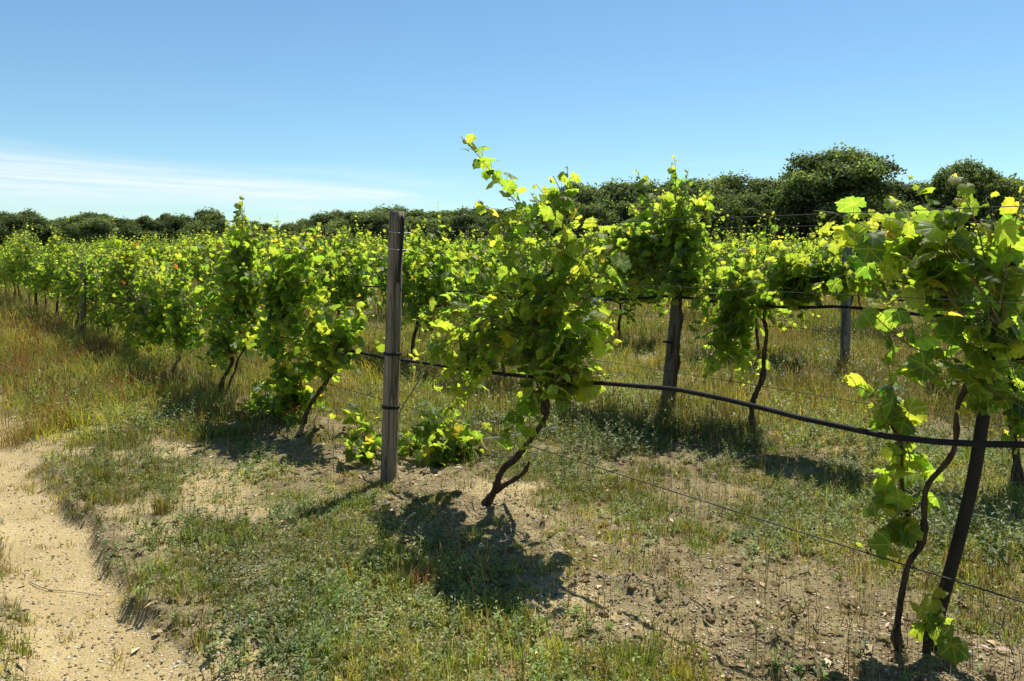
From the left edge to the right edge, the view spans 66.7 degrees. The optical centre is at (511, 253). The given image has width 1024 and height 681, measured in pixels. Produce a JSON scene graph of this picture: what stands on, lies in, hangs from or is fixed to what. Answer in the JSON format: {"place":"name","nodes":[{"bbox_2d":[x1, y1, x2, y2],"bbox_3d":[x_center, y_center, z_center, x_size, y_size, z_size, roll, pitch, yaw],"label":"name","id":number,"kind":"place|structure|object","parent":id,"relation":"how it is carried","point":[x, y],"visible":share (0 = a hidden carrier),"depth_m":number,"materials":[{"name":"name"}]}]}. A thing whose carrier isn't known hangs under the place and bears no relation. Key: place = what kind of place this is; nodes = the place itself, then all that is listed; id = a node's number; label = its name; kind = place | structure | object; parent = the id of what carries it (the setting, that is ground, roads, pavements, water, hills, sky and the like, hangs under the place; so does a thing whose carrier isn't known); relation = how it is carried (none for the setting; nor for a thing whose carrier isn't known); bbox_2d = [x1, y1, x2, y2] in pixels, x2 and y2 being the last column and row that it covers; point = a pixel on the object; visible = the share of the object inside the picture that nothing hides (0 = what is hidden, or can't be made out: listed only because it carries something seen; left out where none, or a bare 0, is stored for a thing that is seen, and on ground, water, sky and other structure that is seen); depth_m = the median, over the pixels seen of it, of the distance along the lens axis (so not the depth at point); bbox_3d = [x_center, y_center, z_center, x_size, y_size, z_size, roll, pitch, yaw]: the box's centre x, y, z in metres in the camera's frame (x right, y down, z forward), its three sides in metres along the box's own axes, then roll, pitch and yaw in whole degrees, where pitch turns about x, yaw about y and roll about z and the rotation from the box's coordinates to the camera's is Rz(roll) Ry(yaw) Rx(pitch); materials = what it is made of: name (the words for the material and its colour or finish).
{"place":"outdoors","nodes":[
{"label":"outdoors","id":0,"kind":"place"},
{"bbox_2d":[0,382,197,680],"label":"path","id":1,"kind":"structure","parent":0,"point":[141,625],"depth_m":3.50,"materials":[{"name":"sand"}]},
{"bbox_2d":[0,416,46,451],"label":"grass tuft","id":2,"kind":"object","parent":1,"relation":"on","point":[20,439],"visible":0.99,"depth_m":6.15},
{"bbox_2d":[0,379,1023,680],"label":"pebbles","id":3,"kind":"object","parent":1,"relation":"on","point":[818,643],"visible":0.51,"depth_m":3.26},
{"bbox_2d":[5,363,1022,680],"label":"leaf litter","id":4,"kind":"object","parent":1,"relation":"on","point":[867,647],"visible":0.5,"depth_m":3.26,"materials":[{"name":"plant"}]},
{"bbox_2d":[79,401,1023,680],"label":"thin stalks","id":5,"kind":"object","parent":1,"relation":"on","point":[699,561],"visible":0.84,"depth_m":3.10,"materials":[{"name":"beige plant"}]},
{"bbox_2d":[0,270,1023,680],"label":"grass","id":6,"kind":"structure","parent":0,"point":[202,428],"depth_m":5.03,"materials":[{"name":"plant"}]},
{"bbox_2d":[0,280,1023,680],"bbox_3d":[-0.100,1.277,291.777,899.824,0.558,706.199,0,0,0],"label":"ground","id":7,"kind":"structure","parent":0,"point":[562,542],"depth_m":3.90,"materials":[{"name":"soil"}]},
{"bbox_2d":[0,224,25,299],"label":"grapevine","id":8,"kind":"object","parent":7,"relation":"on","point":[14,237],"visible":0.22,"depth_m":23.42,"materials":[{"name":"green plant"}]},
{"bbox_2d":[0,212,32,243],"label":"oak tree","id":9,"kind":"object","parent":7,"relation":"on","point":[10,222],"visible":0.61,"depth_m":95.28,"materials":[{"name":"green plant"}]},
{"bbox_2d":[1,229,34,301],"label":"grapevine","id":10,"kind":"object","parent":7,"relation":"on","point":[11,263],"visible":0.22,"depth_m":21.97,"materials":[{"name":"green plant"}]},
{"bbox_2d":[7,217,48,304],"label":"grapevine","id":11,"kind":"object","parent":7,"relation":"on","point":[26,247],"visible":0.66,"depth_m":20.25,"materials":[{"name":"green plant"}]},
{"bbox_2d":[8,214,55,246],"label":"oak tree","id":12,"kind":"object","parent":7,"relation":"on","point":[44,224],"visible":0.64,"depth_m":97.26,"materials":[{"name":"green plant"}]},
{"bbox_2d":[21,248,61,313],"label":"grapevine","id":13,"kind":"object","parent":7,"relation":"on","point":[37,264],"visible":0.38,"depth_m":18.13,"materials":[{"name":"green plant"}]},
{"bbox_2d":[27,223,81,315],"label":"grapevine","id":14,"kind":"object","parent":7,"relation":"on","point":[48,269],"visible":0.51,"depth_m":16.51,"materials":[{"name":"green plant"}]},
{"bbox_2d":[53,222,87,245],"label":"oak tree","id":15,"kind":"object","parent":7,"relation":"on","point":[70,229],"visible":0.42,"depth_m":97.17,"materials":[{"name":"green plant"}]},
{"bbox_2d":[49,235,95,324],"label":"grapevine","id":16,"kind":"object","parent":7,"relation":"on","point":[66,286],"visible":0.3,"depth_m":14.54,"materials":[{"name":"green plant"}]},
{"bbox_2d":[58,211,99,228],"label":"oak tree","id":17,"kind":"object","parent":7,"relation":"on","point":[77,218],"visible":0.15,"depth_m":102.05,"materials":[{"name":"green plant"}]},
{"bbox_2d":[79,262,86,337],"bbox_3d":[-7.436,0.850,13.465,0.126,1.406,0.113,0,0,0],"label":"wooden post","id":18,"kind":"object","parent":7,"relation":"on","point":[82,313],"visible":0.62,"depth_m":13.43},
{"bbox_2d":[66,237,112,333],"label":"grapevine","id":19,"kind":"object","parent":7,"relation":"on","point":[78,291],"visible":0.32,"depth_m":13.38,"materials":[{"name":"green plant"}]},
{"bbox_2d":[75,215,121,244],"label":"oak tree","id":20,"kind":"object","parent":7,"relation":"on","point":[91,226],"visible":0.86,"depth_m":92.59,"materials":[{"name":"green plant"}]},
{"bbox_2d":[39,234,160,338],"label":"grapevine","id":21,"kind":"object","parent":7,"relation":"on","point":[98,304],"visible":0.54,"depth_m":12.44,"materials":[{"name":"green plant"}]},
{"bbox_2d":[60,302,1023,602],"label":"trellis wire","id":22,"kind":"object","parent":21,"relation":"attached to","point":[720,506],"visible":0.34,"depth_m":3.11,"materials":[{"name":"metal"}]},
{"bbox_2d":[78,455,121,483],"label":"grass tuft","id":23,"kind":"object","parent":7,"relation":"on","point":[104,473],"visible":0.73,"depth_m":4.99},
{"bbox_2d":[93,483,140,506],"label":"grass tuft","id":24,"kind":"object","parent":7,"relation":"on","point":[115,498],"visible":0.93,"depth_m":4.58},
{"bbox_2d":[97,216,142,241],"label":"oak tree","id":25,"kind":"object","parent":7,"relation":"on","point":[126,231],"visible":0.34,"depth_m":95.51,"materials":[{"name":"green plant"}]},
{"bbox_2d":[91,219,156,343],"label":"grapevine","id":26,"kind":"object","parent":7,"relation":"on","point":[117,287],"visible":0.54,"depth_m":11.27,"materials":[{"name":"green plant"}]},
{"bbox_2d":[82,238,214,370],"bbox_3d":[-4.871,0.672,10.321,0.756,1.729,5.890,0,0,-39],"label":"grapevine","id":27,"kind":"object","parent":7,"relation":"on","point":[160,313],"visible":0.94,"depth_m":9.64,"materials":[{"name":"green plant"}]},
{"bbox_2d":[123,215,174,242],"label":"oak tree","id":28,"kind":"object","parent":7,"relation":"on","point":[145,221],"visible":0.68,"depth_m":97.93,"materials":[{"name":"green plant"}]},
{"bbox_2d":[138,227,169,276],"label":"grapevine","id":29,"kind":"object","parent":7,"relation":"on","point":[154,252],"visible":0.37,"depth_m":20.15,"materials":[{"name":"green plant"}]},
{"bbox_2d":[139,484,192,515],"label":"grass tuft","id":30,"kind":"object","parent":7,"relation":"on","point":[159,507],"visible":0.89,"depth_m":4.40,"materials":[{"name":"plant"}]},
{"bbox_2d":[151,213,193,244],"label":"oak tree","id":31,"kind":"object","parent":7,"relation":"on","point":[178,223],"visible":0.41,"depth_m":99.77,"materials":[{"name":"green plant"}]},
{"bbox_2d":[156,232,197,296],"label":"grapevine","id":32,"kind":"object","parent":7,"relation":"on","point":[173,256],"visible":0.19,"depth_m":18.82,"materials":[{"name":"green plant"}]},
{"bbox_2d":[175,512,213,545],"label":"grass tuft","id":33,"kind":"object","parent":7,"relation":"on","point":[190,533],"visible":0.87,"depth_m":3.97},
{"bbox_2d":[176,206,225,232],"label":"oak tree","id":34,"kind":"object","parent":7,"relation":"on","point":[198,214],"visible":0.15,"depth_m":101.72,"materials":[{"name":"green plant"}]},
{"bbox_2d":[188,221,225,310],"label":"grapevine","id":35,"kind":"object","parent":7,"relation":"on","point":[195,267],"visible":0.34,"depth_m":16.65,"materials":[{"name":"green plant"}]},
{"bbox_2d":[187,212,233,240],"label":"oak tree","id":36,"kind":"object","parent":7,"relation":"on","point":[219,224],"visible":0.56,"depth_m":94.13,"materials":[{"name":"green plant"}]},
{"bbox_2d":[181,195,345,391],"bbox_3d":[-2.479,0.449,7.488,0.932,2.033,3.645,0,0,-33],"label":"grapevine","id":37,"kind":"object","parent":7,"relation":"on","point":[282,282],"visible":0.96,"depth_m":7.34,"materials":[{"name":"green plant"}]},
{"bbox_2d":[253,221,311,310],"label":"grapevine","id":38,"kind":"object","parent":7,"relation":"on","point":[284,240],"visible":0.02,"depth_m":13.48,"materials":[{"name":"green plant"}]},
{"bbox_2d":[236,289,384,424],"bbox_3d":[-1.925,1.005,6.647,0.590,1.474,3.066,0,0,-36],"label":"grapevine","id":39,"kind":"object","parent":7,"relation":"on","point":[328,343],"visible":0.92,"depth_m":6.26,"materials":[{"name":"green plant"}]},
{"bbox_2d":[294,210,339,236],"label":"oak tree","id":40,"kind":"object","parent":7,"relation":"on","point":[323,218],"visible":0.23,"depth_m":83.95,"materials":[{"name":"green plant"}]},
{"bbox_2d":[291,213,385,325],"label":"grapevine","id":41,"kind":"object","parent":7,"relation":"on","point":[346,291],"visible":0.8,"depth_m":11.44,"materials":[{"name":"green plant"}]},
{"bbox_2d":[325,218,363,239],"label":"oak tree","id":42,"kind":"object","parent":7,"relation":"on","point":[347,223],"visible":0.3,"depth_m":79.79,"materials":[{"name":"green plant"}]},
{"bbox_2d":[294,545,402,586],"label":"leafy weed","id":43,"kind":"object","parent":7,"relation":"on","point":[302,574],"visible":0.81,"depth_m":3.53,"materials":[{"name":"green plant"}]},
{"bbox_2d":[328,222,370,306],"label":"grapevine","id":44,"kind":"object","parent":7,"relation":"on","point":[345,246],"visible":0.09,"depth_m":17.19,"materials":[{"name":"green plant"}]},
{"bbox_2d":[349,207,388,237],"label":"oak tree","id":45,"kind":"object","parent":7,"relation":"on","point":[361,218],"visible":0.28,"depth_m":80.22,"materials":[{"name":"green plant"}]},
{"bbox_2d":[360,213,388,244],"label":"oak tree","id":46,"kind":"object","parent":7,"relation":"on","point":[379,226],"visible":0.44,"depth_m":79.05,"materials":[{"name":"green plant"}]},
{"bbox_2d":[360,232,421,296],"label":"grapevine","id":47,"kind":"object","parent":7,"relation":"on","point":[383,252],"visible":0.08,"depth_m":15.97,"materials":[{"name":"green plant"}]},
{"bbox_2d":[380,564,418,599],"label":"grass tuft","id":48,"kind":"object","parent":7,"relation":"on","point":[396,585],"visible":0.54,"depth_m":3.37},
{"bbox_2d":[380,211,419,480],"bbox_3d":[-0.719,0.639,4.991,0.262,1.825,0.120,0,0,0],"label":"wooden post","id":49,"kind":"object","parent":7,"relation":"on","point":[390,406],"visible":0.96,"depth_m":4.95,"materials":[{"name":"grey wood"}]},
{"bbox_2d":[153,264,1023,303],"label":"trellis wire","id":50,"kind":"object","parent":49,"relation":"attached to","point":[735,289],"visible":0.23,"depth_m":3.00,"materials":[{"name":"metal"}]},
{"bbox_2d":[194,320,1023,447],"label":"irrigation hose","id":51,"kind":"object","parent":49,"relation":"attached to","point":[974,443],"visible":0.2,"depth_m":2.94,"materials":[{"name":"plastic"}]},
{"bbox_2d":[321,397,491,467],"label":"vine suckers","id":52,"kind":"object","parent":7,"relation":"on","point":[437,452],"visible":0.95,"depth_m":5.42,"materials":[{"name":"green plant"}]},
{"bbox_2d":[363,205,472,359],"bbox_3d":[-1.181,0.383,9.886,0.804,2.085,2.244,0,0,-34],"label":"grapevine","id":53,"kind":"object","parent":7,"relation":"on","point":[426,290],"visible":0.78,"depth_m":9.66,"materials":[{"name":"green plant"}]},
{"bbox_2d":[408,218,449,242],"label":"oak tree","id":54,"kind":"object","parent":7,"relation":"on","point":[442,229],"visible":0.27,"depth_m":77.61,"materials":[{"name":"green plant"}]},
{"bbox_2d":[428,217,465,246],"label":"oak tree","id":55,"kind":"object","parent":7,"relation":"on","point":[445,220],"visible":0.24,"depth_m":77.57,"materials":[{"name":"green plant"}]},
{"bbox_2d":[419,239,486,305],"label":"grapevine","id":56,"kind":"object","parent":7,"relation":"on","point":[458,285],"visible":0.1,"depth_m":13.85,"materials":[{"name":"green plant"}]},
{"bbox_2d":[445,206,482,220],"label":"oak tree","id":57,"kind":"object","parent":7,"relation":"on","point":[452,214],"visible":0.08,"depth_m":84.36,"materials":[{"name":"green plant"}]},
{"bbox_2d":[447,213,488,242],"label":"oak tree","id":58,"kind":"object","parent":7,"relation":"on","point":[466,221],"visible":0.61,"depth_m":76.54,"materials":[{"name":"green plant"}]},
{"bbox_2d":[452,224,510,282],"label":"grapevine","id":59,"kind":"object","parent":7,"relation":"on","point":[469,247],"visible":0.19,"depth_m":17.98,"materials":[{"name":"green plant"}]},
{"bbox_2d":[453,212,551,377],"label":"grapevine","id":60,"kind":"object","parent":7,"relation":"on","point":[484,289],"visible":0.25,"depth_m":8.66,"materials":[{"name":"green plant"}]},
{"bbox_2d":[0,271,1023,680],"bbox_3d":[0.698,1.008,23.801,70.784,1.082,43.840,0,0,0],"label":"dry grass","id":61,"kind":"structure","parent":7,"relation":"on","point":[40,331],"depth_m":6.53,"materials":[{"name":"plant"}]},
{"bbox_2d":[0,321,1023,680],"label":"ground cover","id":62,"kind":"object","parent":7,"relation":"on","point":[266,579],"visible":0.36,"depth_m":3.76,"materials":[{"name":"green plant"}]},
{"bbox_2d":[0,299,1023,680],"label":"weeds","id":63,"kind":"object","parent":7,"relation":"on","point":[268,657],"visible":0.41,"depth_m":4.08,"materials":[{"name":"green plant"}]},
{"bbox_2d":[407,133,631,505],"bbox_3d":[-0.040,0.383,4.342,0.595,2.215,1.733,0,0,-40],"label":"grapevine","id":64,"kind":"object","parent":7,"relation":"on","point":[535,325],"visible":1,"depth_m":4.07,"materials":[{"name":"green plant"}]},
{"bbox_2d":[34,205,1023,247],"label":"trellis wire","id":65,"kind":"object","parent":64,"relation":"attached to","point":[689,219],"visible":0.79,"depth_m":3.10,"materials":[{"name":"metal"}]},
{"bbox_2d":[514,197,583,240],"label":"oak tree","id":66,"kind":"object","parent":7,"relation":"on","point":[553,208],"visible":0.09,"depth_m":54.75,"materials":[{"name":"green plant"}]},
{"bbox_2d":[548,181,611,209],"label":"oak tree","id":67,"kind":"object","parent":7,"relation":"on","point":[581,186],"visible":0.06,"depth_m":57.53,"materials":[{"name":"green plant"}]},
{"bbox_2d":[568,202,616,239],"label":"oak tree","id":68,"kind":"object","parent":7,"relation":"on","point":[595,210],"visible":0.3,"depth_m":53.18,"materials":[{"name":"green plant"}]},
{"bbox_2d":[543,412,656,461],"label":"leafy weed","id":69,"kind":"object","parent":7,"relation":"on","point":[613,440],"visible":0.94,"depth_m":5.64,"materials":[{"name":"green plant"}]},
{"bbox_2d":[572,180,644,223],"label":"oak tree","id":70,"kind":"object","parent":7,"relation":"on","point":[606,202],"visible":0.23,"depth_m":56.23,"materials":[{"name":"green plant"}]},
{"bbox_2d":[595,200,653,225],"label":"oak tree","id":71,"kind":"object","parent":7,"relation":"on","point":[622,211],"visible":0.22,"depth_m":54.47,"materials":[{"name":"green plant"}]},
{"bbox_2d":[580,252,671,339],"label":"grapevine","id":72,"kind":"object","parent":7,"relation":"on","point":[614,294],"visible":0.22,"depth_m":10.52,"materials":[{"name":"green plant"}]},
{"bbox_2d":[569,623,683,680],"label":"grass tuft","id":73,"kind":"object","parent":7,"relation":"on","point":[626,661],"visible":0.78,"depth_m":2.74,"materials":[{"name":"plant"}]},
{"bbox_2d":[231,425,1023,680],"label":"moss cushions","id":74,"kind":"object","parent":7,"relation":"on","point":[884,638],"visible":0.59,"depth_m":3.07,"materials":[{"name":"plant"}]},
{"bbox_2d":[602,176,680,224],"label":"oak tree","id":75,"kind":"object","parent":7,"relation":"on","point":[630,196],"visible":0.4,"depth_m":56.57,"materials":[{"name":"green plant"}]},
{"bbox_2d":[576,155,736,408],"bbox_3d":[1.150,0.277,6.946,0.686,2.244,1.839,0,0,-41],"label":"grapevine","id":76,"kind":"object","parent":7,"relation":"on","point":[669,243],"visible":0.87,"depth_m":6.63,"materials":[{"name":"green plant"}]},
{"bbox_2d":[619,195,696,235],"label":"oak tree","id":77,"kind":"object","parent":7,"relation":"on","point":[643,205],"visible":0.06,"depth_m":51.06,"materials":[{"name":"green plant"}]},
{"bbox_2d":[661,289,682,411],"bbox_3d":[1.416,0.585,6.778,0.300,1.847,0.115,0,0,-15],"label":"wooden post","id":78,"kind":"object","parent":7,"relation":"on","point":[671,340],"visible":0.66,"depth_m":6.72,"materials":[{"name":"black wood"}]},
{"bbox_2d":[337,284,1023,324],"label":"irrigation hose","id":79,"kind":"object","parent":78,"relation":"attached to","point":[802,307],"visible":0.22,"depth_m":5.86,"materials":[{"name":"plastic"}]},
{"bbox_2d":[679,174,742,196],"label":"oak tree","id":80,"kind":"object","parent":7,"relation":"on","point":[702,184],"visible":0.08,"depth_m":57.43,"materials":[{"name":"green plant"}]},
{"bbox_2d":[693,188,746,245],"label":"oak tree","id":81,"kind":"object","parent":7,"relation":"on","point":[726,207],"visible":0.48,"depth_m":50.79,"materials":[{"name":"green plant"}]},
{"bbox_2d":[693,169,757,234],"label":"oak tree","id":82,"kind":"object","parent":7,"relation":"on","point":[737,183],"visible":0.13,"depth_m":56.45,"materials":[{"name":"green plant"}]},
{"bbox_2d":[694,214,765,314],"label":"grapevine","id":83,"kind":"object","parent":7,"relation":"on","point":[724,244],"visible":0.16,"depth_m":12.26,"materials":[{"name":"green plant"}]},
{"bbox_2d":[705,190,770,245],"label":"oak tree","id":84,"kind":"object","parent":7,"relation":"on","point":[748,200],"visible":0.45,"depth_m":52.17,"materials":[{"name":"green plant"}]},
{"bbox_2d":[690,213,819,358],"bbox_3d":[2.776,0.374,9.123,0.668,1.736,1.726,0,0,-41],"label":"grapevine","id":85,"kind":"object","parent":7,"relation":"on","point":[763,269],"visible":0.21,"depth_m":9.00,"materials":[{"name":"green plant"}]},
{"bbox_2d":[745,191,802,245],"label":"oak tree","id":86,"kind":"object","parent":7,"relation":"on","point":[778,209],"visible":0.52,"depth_m":52.33,"materials":[{"name":"green plant"}]},
{"bbox_2d":[747,169,830,242],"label":"oak tree","id":87,"kind":"object","parent":7,"relation":"on","point":[762,188],"visible":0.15,"depth_m":54.40,"materials":[{"name":"green plant"}]},
{"bbox_2d":[774,205,815,247],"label":"oak tree","id":88,"kind":"object","parent":7,"relation":"on","point":[804,232],"visible":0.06,"depth_m":53.17,"materials":[{"name":"green plant"}]},
{"bbox_2d":[684,209,909,429],"bbox_3d":[2.105,0.538,5.780,0.732,1.732,1.776,0,0,-37],"label":"grapevine","id":89,"kind":"object","parent":7,"relation":"on","point":[741,310],"visible":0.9,"depth_m":5.95,"materials":[{"name":"green plant"}]},
{"bbox_2d":[771,142,906,236],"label":"oak tree","id":90,"kind":"object","parent":7,"relation":"on","point":[850,171],"visible":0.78,"depth_m":49.34,"materials":[{"name":"green plant"}]},
{"bbox_2d":[840,212,851,361],"bbox_3d":[3.629,0.392,8.440,0.144,1.916,0.106,0,0,0],"label":"wooden post","id":91,"kind":"object","parent":7,"relation":"on","point":[845,323],"visible":0.38,"depth_m":8.40,"materials":[{"name":"wood"}]},
{"bbox_2d":[806,215,914,327],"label":"grapevine","id":92,"kind":"object","parent":7,"relation":"on","point":[904,279],"visible":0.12,"depth_m":10.64,"materials":[{"name":"green plant"}]},
{"bbox_2d":[804,409,946,457],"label":"leafy weed","id":93,"kind":"object","parent":7,"relation":"on","point":[835,437],"visible":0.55,"depth_m":5.46,"materials":[{"name":"green plant"}]},
{"bbox_2d":[874,178,926,200],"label":"oak tree","id":94,"kind":"object","parent":7,"relation":"on","point":[899,189],"visible":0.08,"depth_m":55.75,"materials":[{"name":"green plant"}]},
{"bbox_2d":[887,179,945,207],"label":"oak tree","id":95,"kind":"object","parent":7,"relation":"on","point":[910,191],"visible":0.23,"depth_m":54.34,"materials":[{"name":"green plant"}]},
{"bbox_2d":[810,173,1023,665],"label":"grapevine","id":96,"kind":"object","parent":7,"relation":"on","point":[933,247],"visible":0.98,"depth_m":2.72,"materials":[{"name":"green plant"}]},
{"bbox_2d":[862,473,1023,588],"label":"leafy weed","id":97,"kind":"object","parent":7,"relation":"on","point":[995,538],"visible":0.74,"depth_m":3.64,"materials":[{"name":"green plant"}]},
{"bbox_2d":[871,474,1023,537],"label":"leafy weed","id":98,"kind":"object","parent":7,"relation":"on","point":[948,507],"visible":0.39,"depth_m":4.01,"materials":[{"name":"green plant"}]},
{"bbox_2d":[891,174,1023,487],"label":"grapevine","id":99,"kind":"object","parent":7,"relation":"on","point":[1014,417],"visible":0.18,"depth_m":4.61,"materials":[{"name":"green plant"}]},
{"bbox_2d":[913,155,1023,231],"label":"oak tree","id":100,"kind":"object","parent":7,"relation":"on","point":[991,181],"visible":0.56,"depth_m":50.75,"materials":[{"name":"green plant"}]},
{"bbox_2d":[929,262,1016,650],"bbox_3d":[1.620,0.773,2.768,0.045,1.531,0.325,0,0,-38],"label":"vine stake","id":101,"kind":"object","parent":7,"relation":"on","point":[963,519],"visible":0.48,"depth_m":2.75,"materials":[{"name":"wood"}]},
{"bbox_2d":[0,0,1023,245],"label":"sky","id":102,"kind":"structure","parent":0,"point":[130,109],"materials":[{"name":"blue"}]},
{"bbox_2d":[258,308,1005,426],"bbox_3d":[-8.474,1.025,19.258,0.005,0.032,39.177,0,0,-38],"label":"trellis wire","id":103,"kind":"object","parent":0,"point":[743,383],"visible":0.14,"depth_m":6.02,"materials":[{"name":"metal"}]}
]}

